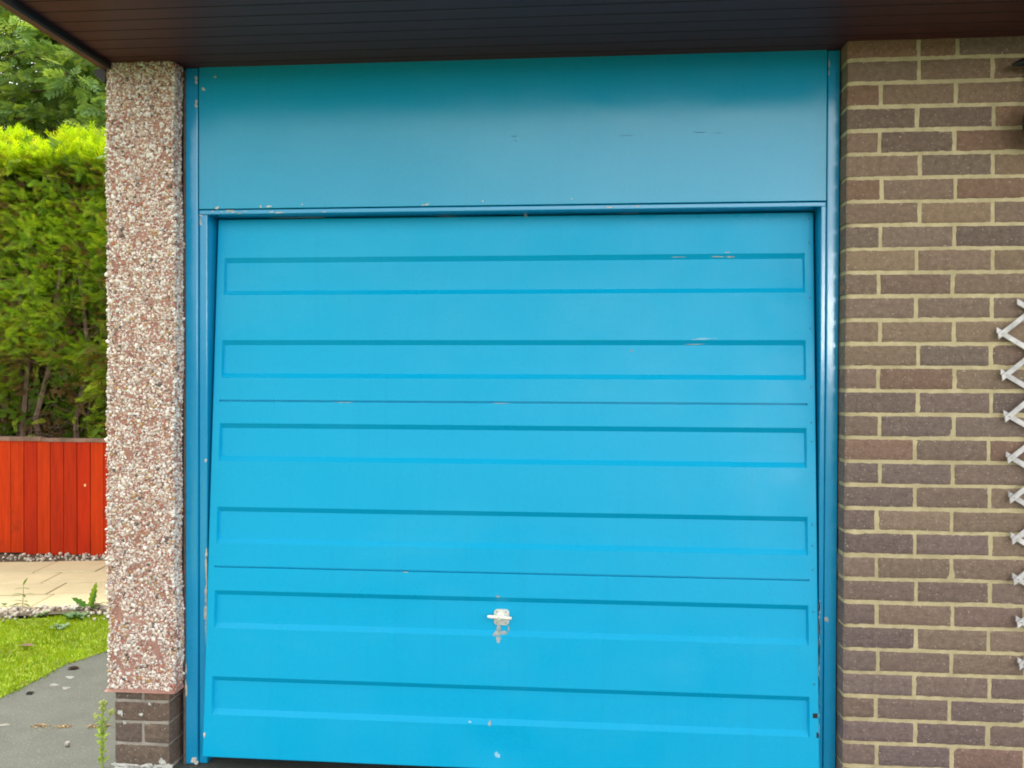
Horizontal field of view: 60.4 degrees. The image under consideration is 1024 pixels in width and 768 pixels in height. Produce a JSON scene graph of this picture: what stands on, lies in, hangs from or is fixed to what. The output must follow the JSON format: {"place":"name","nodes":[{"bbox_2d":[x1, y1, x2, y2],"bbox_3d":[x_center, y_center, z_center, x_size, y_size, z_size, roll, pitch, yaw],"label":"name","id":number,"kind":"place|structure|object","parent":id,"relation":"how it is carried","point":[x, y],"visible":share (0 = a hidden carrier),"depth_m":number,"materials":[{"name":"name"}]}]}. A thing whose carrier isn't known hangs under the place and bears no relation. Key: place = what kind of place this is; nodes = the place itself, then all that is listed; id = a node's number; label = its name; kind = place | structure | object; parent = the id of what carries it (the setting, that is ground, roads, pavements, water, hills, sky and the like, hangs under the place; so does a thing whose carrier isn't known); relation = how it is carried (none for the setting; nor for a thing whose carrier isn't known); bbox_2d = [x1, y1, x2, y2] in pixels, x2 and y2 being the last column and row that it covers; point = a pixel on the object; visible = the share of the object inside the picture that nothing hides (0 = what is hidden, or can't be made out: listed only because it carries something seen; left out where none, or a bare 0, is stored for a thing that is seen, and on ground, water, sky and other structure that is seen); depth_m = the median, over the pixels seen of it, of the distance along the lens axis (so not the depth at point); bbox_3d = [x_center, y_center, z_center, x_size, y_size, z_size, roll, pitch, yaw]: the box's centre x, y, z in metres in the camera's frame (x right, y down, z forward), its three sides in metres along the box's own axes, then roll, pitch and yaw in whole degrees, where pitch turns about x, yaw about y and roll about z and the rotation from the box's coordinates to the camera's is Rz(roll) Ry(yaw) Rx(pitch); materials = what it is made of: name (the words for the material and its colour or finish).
{"place":"outdoors","nodes":[
{"label":"outdoors","id":0,"kind":"place"},
{"bbox_2d":[2,612,101,618],"bbox_3d":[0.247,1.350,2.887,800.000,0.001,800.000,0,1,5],"label":"ground","id":1,"kind":"structure","parent":0,"point":[26,616],"depth_m":5.00,"materials":[{"name":"brown soil"}]},
{"bbox_2d":[0,8,86,138],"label":"conifer tree","id":2,"kind":"object","parent":1,"relation":"on","point":[22,92],"visible":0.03,"depth_m":12.84,"materials":[{"name":"plant"}]},
{"bbox_2d":[0,436,107,556],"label":"timber fence","id":3,"kind":"object","parent":1,"relation":"on","point":[53,497],"visible":0.3,"depth_m":6.53,"materials":[{"name":"red wood"}]},
{"bbox_2d":[0,6,107,139],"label":"conifer tree","id":4,"kind":"object","parent":1,"relation":"on","point":[61,69],"visible":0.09,"depth_m":11.46,"materials":[{"name":"green plant"}]},
{"bbox_2d":[0,121,109,437],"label":"conifer hedge","id":5,"kind":"object","parent":1,"relation":"on","point":[54,332],"visible":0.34,"depth_m":6.97,"materials":[{"name":"green plant"}]},
{"bbox_2d":[0,561,108,608],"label":"paving","id":6,"kind":"structure","parent":0,"point":[77,577],"depth_m":5.68,"materials":[{"name":"beige stone"}]},
{"bbox_2d":[11,578,32,606],"bbox_3d":[-2.826,1.212,5.071,0.146,0.190,0.054,0,1,5],"label":"weed","id":7,"kind":"object","parent":6,"relation":"on","point":[24,582],"visible":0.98,"depth_m":5.09,"materials":[{"name":"green plant"}]},
{"bbox_2d":[0,552,108,621],"bbox_3d":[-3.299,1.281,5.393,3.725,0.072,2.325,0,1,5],"label":"gravel","id":8,"kind":"structure","parent":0,"point":[36,609],"depth_m":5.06,"materials":[{"name":"grey gravel"}]},
{"bbox_2d":[71,582,105,607],"bbox_3d":[-2.416,1.215,5.042,0.196,0.173,0.080,0,1,5],"label":"weed","id":9,"kind":"object","parent":8,"relation":"on","point":[91,598],"visible":0.98,"depth_m":5.04,"materials":[{"name":"green plant"}]},
{"bbox_2d":[0,613,109,697],"bbox_3d":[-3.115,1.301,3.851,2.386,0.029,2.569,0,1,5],"label":"grass","id":10,"kind":"structure","parent":0,"point":[12,663],"depth_m":4.41,"materials":[{"name":"green plant"}]},
{"bbox_2d":[20,643,33,645],"bbox_3d":[-2.403,1.293,4.358,0.070,0.006,0.040,0,1,5],"label":"fallen leaf","id":11,"kind":"object","parent":10,"relation":"on","point":[27,644],"visible":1,"depth_m":4.37,"materials":[{"name":"brown plant"}]},
{"bbox_2d":[51,622,70,628],"bbox_3d":[-2.416,1.290,4.707,0.090,0.025,0.098,0,1,5],"label":"weed","id":12,"kind":"object","parent":10,"relation":"on","point":[58,626],"visible":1,"depth_m":4.70,"materials":[{"name":"green plant"}]},
{"bbox_2d":[61,611,89,619],"bbox_3d":[-2.440,1.289,4.898,0.151,0.025,0.140,0,1,-4],"label":"weed","id":13,"kind":"object","parent":10,"relation":"on","point":[70,615],"visible":1,"depth_m":4.91,"materials":[{"name":"green plant"}]},
{"bbox_2d":[0,650,456,767],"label":"driveway","id":14,"kind":"structure","parent":0,"point":[66,695],"depth_m":3.39,"materials":[{"name":"grey concrete"}]},
{"bbox_2d":[31,723,109,728],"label":"leaf litter","id":15,"kind":"object","parent":14,"relation":"on","point":[64,725],"visible":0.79,"depth_m":3.40,"materials":[{"name":"brown plant"}]},
{"bbox_2d":[93,699,114,767],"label":"weed","id":16,"kind":"object","parent":14,"relation":"on","point":[103,703],"visible":1,"depth_m":3.05,"materials":[{"name":"green plant"}]},
{"bbox_2d":[0,0,1023,767],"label":"garage","id":17,"kind":"structure","parent":14,"relation":"on","point":[556,384],"depth_m":2.96,"materials":[{"name":"brown brick"}]},
{"bbox_2d":[202,212,818,767],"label":"garage door","id":18,"kind":"structure","parent":17,"relation":"in","point":[525,491],"depth_m":2.99,"materials":[{"name":"blue metal"}]},
{"bbox_2d":[996,299,1023,669],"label":"trellis","id":19,"kind":"object","parent":17,"relation":"attached to","point":[1020,450],"visible":1,"depth_m":2.74,"materials":[{"name":"grey"}]},
{"bbox_2d":[1012,58,1023,131],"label":"wall lamp","id":20,"kind":"object","parent":17,"relation":"attached to","point":[1019,62],"visible":1,"depth_m":2.70,"materials":[{"name":"black metal"}]}
]}

